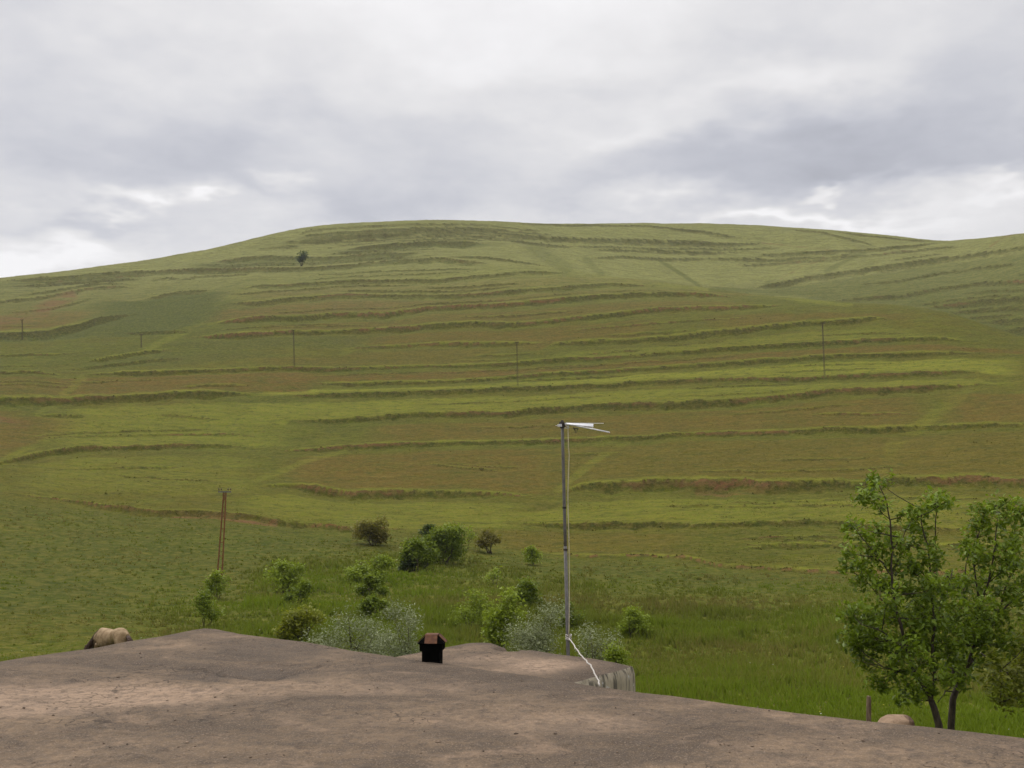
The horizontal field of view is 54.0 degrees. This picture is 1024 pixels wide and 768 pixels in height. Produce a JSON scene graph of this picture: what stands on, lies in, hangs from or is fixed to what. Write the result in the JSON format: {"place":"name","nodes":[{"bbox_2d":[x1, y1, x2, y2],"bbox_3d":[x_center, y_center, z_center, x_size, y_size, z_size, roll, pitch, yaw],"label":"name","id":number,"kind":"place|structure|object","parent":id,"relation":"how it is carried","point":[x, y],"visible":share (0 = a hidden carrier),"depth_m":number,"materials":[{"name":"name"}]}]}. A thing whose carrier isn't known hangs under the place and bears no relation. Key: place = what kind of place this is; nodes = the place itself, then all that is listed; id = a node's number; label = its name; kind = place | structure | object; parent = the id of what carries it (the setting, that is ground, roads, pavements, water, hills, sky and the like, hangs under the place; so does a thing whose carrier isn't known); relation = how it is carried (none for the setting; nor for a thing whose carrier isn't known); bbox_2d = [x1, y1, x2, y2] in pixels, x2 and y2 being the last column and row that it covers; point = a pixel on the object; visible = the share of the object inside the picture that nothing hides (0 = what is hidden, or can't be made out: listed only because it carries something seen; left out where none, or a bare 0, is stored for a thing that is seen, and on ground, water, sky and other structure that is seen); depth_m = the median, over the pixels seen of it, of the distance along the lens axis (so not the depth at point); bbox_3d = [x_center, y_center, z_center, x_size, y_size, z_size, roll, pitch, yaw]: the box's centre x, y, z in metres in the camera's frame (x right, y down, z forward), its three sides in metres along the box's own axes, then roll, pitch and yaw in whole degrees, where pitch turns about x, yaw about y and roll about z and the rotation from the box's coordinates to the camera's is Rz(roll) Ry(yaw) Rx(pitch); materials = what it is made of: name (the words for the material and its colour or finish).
{"place":"outdoors","nodes":[
{"label":"outdoors","id":0,"kind":"place"},
{"bbox_2d":[0,220,1023,734],"bbox_3d":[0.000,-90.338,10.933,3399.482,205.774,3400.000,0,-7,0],"label":"terraced hillside","id":1,"kind":"structure","parent":0,"point":[708,364],"depth_m":236.72,"materials":[{"name":"green plant"}]},
{"bbox_2d":[84,628,132,648],"bbox_3d":[-17.295,11.313,43.029,3.383,1.833,0.788,-5,-8,34],"label":"horse","id":2,"kind":"object","parent":1,"relation":"on","point":[101,637],"visible":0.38,"depth_m":42.63},
{"bbox_2d":[190,587,225,626],"bbox_3d":[-18.118,13.398,60.011,2.048,2.508,1.657,0,-7,0],"label":"sapling","id":3,"kind":"object","parent":1,"relation":"on","point":[205,603],"visible":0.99,"depth_m":59.78,"materials":[{"name":"green plant"}]},
{"bbox_2d":[202,568,232,597],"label":"sapling","id":4,"kind":"object","parent":1,"relation":"on","point":[216,588],"visible":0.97,"depth_m":75.65,"materials":[{"name":"green plant"}]},
{"bbox_2d":[217,488,230,574],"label":"power pole","id":5,"kind":"object","parent":1,"relation":"on","point":[224,498],"visible":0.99,"depth_m":88.01,"materials":[{"name":"wood"}]},
{"bbox_2d":[262,558,306,592],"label":"bush","id":6,"kind":"object","parent":1,"relation":"on","point":[288,580],"visible":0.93,"depth_m":77.69,"materials":[{"name":"green plant"}]},
{"bbox_2d":[291,329,294,361],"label":"power pole","id":7,"kind":"object","parent":1,"relation":"on","point":[293,347],"visible":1,"depth_m":285.17,"materials":[{"name":"wood"}]},
{"bbox_2d":[269,597,326,640],"bbox_3d":[-11.617,12.932,54.895,3.206,2.555,2.128,0,-7,0],"label":"bush","id":8,"kind":"object","parent":1,"relation":"on","point":[293,627],"visible":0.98,"depth_m":54.62,"materials":[{"name":"green plant"}]},
{"bbox_2d":[282,576,314,602],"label":"bush","id":9,"kind":"object","parent":1,"relation":"on","point":[303,590],"visible":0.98,"depth_m":70.56,"materials":[{"name":"green plant"}]},
{"bbox_2d":[292,250,309,265],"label":"lone tree","id":10,"kind":"object","parent":1,"relation":"on","point":[302,256],"visible":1,"depth_m":475.92,"materials":[{"name":"green plant"}]},
{"bbox_2d":[299,603,404,654],"bbox_3d":[-7.195,11.396,45.441,5.015,3.332,3.011,0,-7,0],"label":"willow bush","id":11,"kind":"object","parent":1,"relation":"on","point":[368,649],"visible":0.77,"depth_m":45.29,"materials":[{"name":"green plant"}]},
{"bbox_2d":[347,514,391,545],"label":"bush","id":12,"kind":"object","parent":1,"relation":"on","point":[377,532],"visible":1,"depth_m":113.31,"materials":[{"name":"green plant"}]},
{"bbox_2d":[342,553,397,583],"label":"bush","id":13,"kind":"object","parent":1,"relation":"on","point":[356,571],"visible":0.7,"depth_m":85.99,"materials":[{"name":"green plant"}]},
{"bbox_2d":[353,572,389,596],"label":"bush","id":14,"kind":"object","parent":1,"relation":"on","point":[371,581],"visible":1,"depth_m":76.22,"materials":[{"name":"green plant"}]},
{"bbox_2d":[355,593,389,619],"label":"bush","id":15,"kind":"object","parent":1,"relation":"on","point":[371,603],"visible":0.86,"depth_m":64.12,"materials":[{"name":"green plant"}]},
{"bbox_2d":[369,598,424,656],"bbox_3d":[-4.668,11.041,43.767,2.994,3.501,2.229,0,-7,0],"label":"willow bush","id":16,"kind":"object","parent":1,"relation":"on","point":[405,645],"visible":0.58,"depth_m":43.66,"materials":[{"name":"green plant"}]},
{"bbox_2d":[398,549,416,571],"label":"bush","id":17,"kind":"object","parent":1,"relation":"on","point":[403,566],"visible":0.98,"depth_m":94.87,"materials":[{"name":"green plant"}]},
{"bbox_2d":[396,535,441,570],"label":"bush","id":18,"kind":"object","parent":1,"relation":"on","point":[425,556],"visible":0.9,"depth_m":95.39,"materials":[{"name":"green plant"}]},
{"bbox_2d":[417,523,436,538],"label":"bush","id":19,"kind":"object","parent":1,"relation":"on","point":[426,527],"visible":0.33,"depth_m":114.19,"materials":[{"name":"green plant"}]},
{"bbox_2d":[416,520,468,563],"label":"bush","id":20,"kind":"object","parent":1,"relation":"on","point":[449,539],"visible":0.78,"depth_m":101.86,"materials":[{"name":"green plant"}]},
{"bbox_2d":[447,583,493,624],"bbox_3d":[-2.398,13.425,60.316,2.973,2.856,2.383,0,-7,0],"label":"sapling","id":21,"kind":"object","parent":1,"relation":"on","point":[478,602],"visible":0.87,"depth_m":60.24,"materials":[{"name":"green plant"}]},
{"bbox_2d":[464,525,477,548],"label":"sapling","id":22,"kind":"object","parent":1,"relation":"on","point":[470,536],"visible":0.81,"depth_m":114.47,"materials":[{"name":"green plant"}]},
{"bbox_2d":[473,527,504,553],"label":"bush","id":23,"kind":"object","parent":1,"relation":"on","point":[489,538],"visible":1,"depth_m":112.02,"materials":[{"name":"green plant"}]},
{"bbox_2d":[482,566,502,583],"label":"sapling","id":24,"kind":"object","parent":1,"relation":"on","point":[495,573],"visible":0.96,"depth_m":84.61,"materials":[{"name":"green plant"}]},
{"bbox_2d":[480,586,527,649],"bbox_3d":[-0.396,11.606,48.903,2.386,3.622,2.036,0,-7,0],"label":"bush","id":25,"kind":"object","parent":1,"relation":"on","point":[495,623],"visible":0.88,"depth_m":48.73,"materials":[{"name":"green plant"}]},
{"bbox_2d":[0,628,1023,767],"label":"earth roof house","id":26,"kind":"structure","parent":1,"relation":"on","point":[84,688],"depth_m":8.42,"materials":[{"name":"soil"}]},
{"bbox_2d":[417,633,446,663],"bbox_3d":[-0.929,3.160,11.723,0.333,0.482,0.332,0,-7,4],"label":"chimney","id":27,"kind":"object","parent":26,"relation":"on","point":[432,646],"visible":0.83,"depth_m":11.62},
{"bbox_2d":[0,632,1013,767],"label":"roof grit","id":28,"kind":"object","parent":26,"relation":"on","point":[423,719],"visible":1,"depth_m":8.23,"materials":[{"name":"gravel"}]},
{"bbox_2d":[0,504,1023,737],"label":"meadow grass","id":29,"kind":"structure","parent":1,"relation":"on","point":[757,674],"depth_m":58.31,"materials":[{"name":"green plant"}]},
{"bbox_2d":[0,219,1023,577],"bbox_3d":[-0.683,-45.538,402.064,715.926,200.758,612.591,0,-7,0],"label":"hillside weeds","id":30,"kind":"object","parent":1,"relation":"on","point":[526,415],"visible":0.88,"depth_m":212.92,"materials":[{"name":"green plant"}]},
{"bbox_2d":[398,643,634,691],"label":"wing","id":31,"kind":"structure","parent":1,"relation":"on","point":[497,658],"depth_m":13.17,"materials":[{"name":"grey concrete"}]},
{"bbox_2d":[561,428,569,655],"bbox_3d":[0.827,4.570,14.456,0.205,8.038,0.063,0,-7,0],"label":"aerial mast","id":32,"kind":"object","parent":31,"relation":"on","point":[565,549],"visible":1,"depth_m":14.70,"materials":[{"name":"grey metal"}]},
{"bbox_2d":[565,430,599,685],"bbox_3d":[0.878,1.924,12.501,0.118,3.072,4.636,0,-7,-1],"label":"aerial cable","id":33,"kind":"object","parent":32,"relation":"attached to","point":[569,638],"visible":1,"depth_m":14.57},
{"bbox_2d":[556,420,609,432],"bbox_3d":[1.026,0.652,14.854,0.764,0.264,1.659,0,-7,0],"label":"tv aerial","id":34,"kind":"object","parent":32,"relation":"attached to","point":[561,424],"visible":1,"depth_m":14.82,"materials":[{"name":"white metal"}]},
{"bbox_2d":[515,576,542,608],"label":"bush","id":35,"kind":"object","parent":1,"relation":"on","point":[528,588],"visible":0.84,"depth_m":68.41,"materials":[{"name":"green plant"}]},
{"bbox_2d":[521,545,542,564],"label":"sapling","id":36,"kind":"object","parent":1,"relation":"on","point":[530,552],"visible":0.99,"depth_m":103.12,"materials":[{"name":"green plant"}]},
{"bbox_2d":[496,593,573,653],"bbox_3d":[1.043,11.101,44.783,3.552,3.480,3.264,0,-7,0],"label":"willow bush","id":37,"kind":"object","parent":1,"relation":"on","point":[534,641],"visible":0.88,"depth_m":44.72,"materials":[{"name":"green plant"}]},
{"bbox_2d":[555,599,585,629],"bbox_3d":[3.524,13.919,60.314,1.879,1.982,1.283,0,-7,0],"label":"bush","id":38,"kind":"object","parent":1,"relation":"on","point":[572,616],"visible":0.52,"depth_m":60.25,"materials":[{"name":"green plant"}]},
{"bbox_2d":[571,620,623,660],"bbox_3d":[3.651,11.321,42.799,2.370,2.474,1.984,0,-7,0],"label":"willow bush","id":39,"kind":"object","parent":1,"relation":"on","point":[589,638],"visible":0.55,"depth_m":42.86,"materials":[{"name":"green plant"}]},
{"bbox_2d":[601,638,632,664],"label":"bush","id":40,"kind":"object","parent":1,"relation":"on","point":[613,654],"visible":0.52,"depth_m":41.61,"materials":[{"name":"green plant"}]},
{"bbox_2d":[616,604,653,636],"bbox_3d":[6.812,13.176,55.739,2.068,1.991,1.911,0,-7,0],"label":"bush","id":41,"kind":"object","parent":1,"relation":"on","point":[634,620],"visible":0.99,"depth_m":55.51,"materials":[{"name":"green plant"}]},
{"bbox_2d":[820,322,824,366],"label":"power pole","id":42,"kind":"object","parent":1,"relation":"on","point":[823,344],"visible":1,"depth_m":255.33,"materials":[{"name":"wood"}]},
{"bbox_2d":[866,696,870,721],"bbox_3d":[9.414,9.292,26.506,0.201,2.064,0.141,0,-7,0],"label":"wooden stake","id":43,"kind":"object","parent":1,"relation":"on","point":[868,708],"visible":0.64,"depth_m":26.55,"materials":[{"name":"brown wood"}]},
{"bbox_2d":[878,714,914,725],"bbox_3d":[9.469,9.192,24.897,1.036,1.823,1.200,-1,-7,12],"label":"boulder","id":44,"kind":"object","parent":1,"relation":"on","point":[901,719],"visible":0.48,"depth_m":24.84,"materials":[{"name":"stone"}]},
{"bbox_2d":[835,468,966,728],"bbox_3d":[8.766,5.770,22.560,2.900,7.797,3.386,-2,-7,17],"label":"walnut tree","id":45,"kind":"object","parent":1,"relation":"on","point":[919,622],"visible":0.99,"depth_m":22.39,"materials":[{"name":"green plant"}]},
{"bbox_2d":[927,489,1023,729],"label":"walnut tree","id":46,"kind":"object","parent":1,"relation":"on","point":[982,624],"visible":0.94,"depth_m":23.53,"materials":[{"name":"green plant"}]},
{"bbox_2d":[972,598,1023,717],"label":"bush","id":47,"kind":"object","parent":1,"relation":"on","point":[1001,676],"visible":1,"depth_m":20.40,"materials":[{"name":"green plant"}]},
{"bbox_2d":[0,0,1023,277],"label":"sky","id":48,"kind":"structure","parent":0,"point":[131,130],"materials":[{"name":"grey"}]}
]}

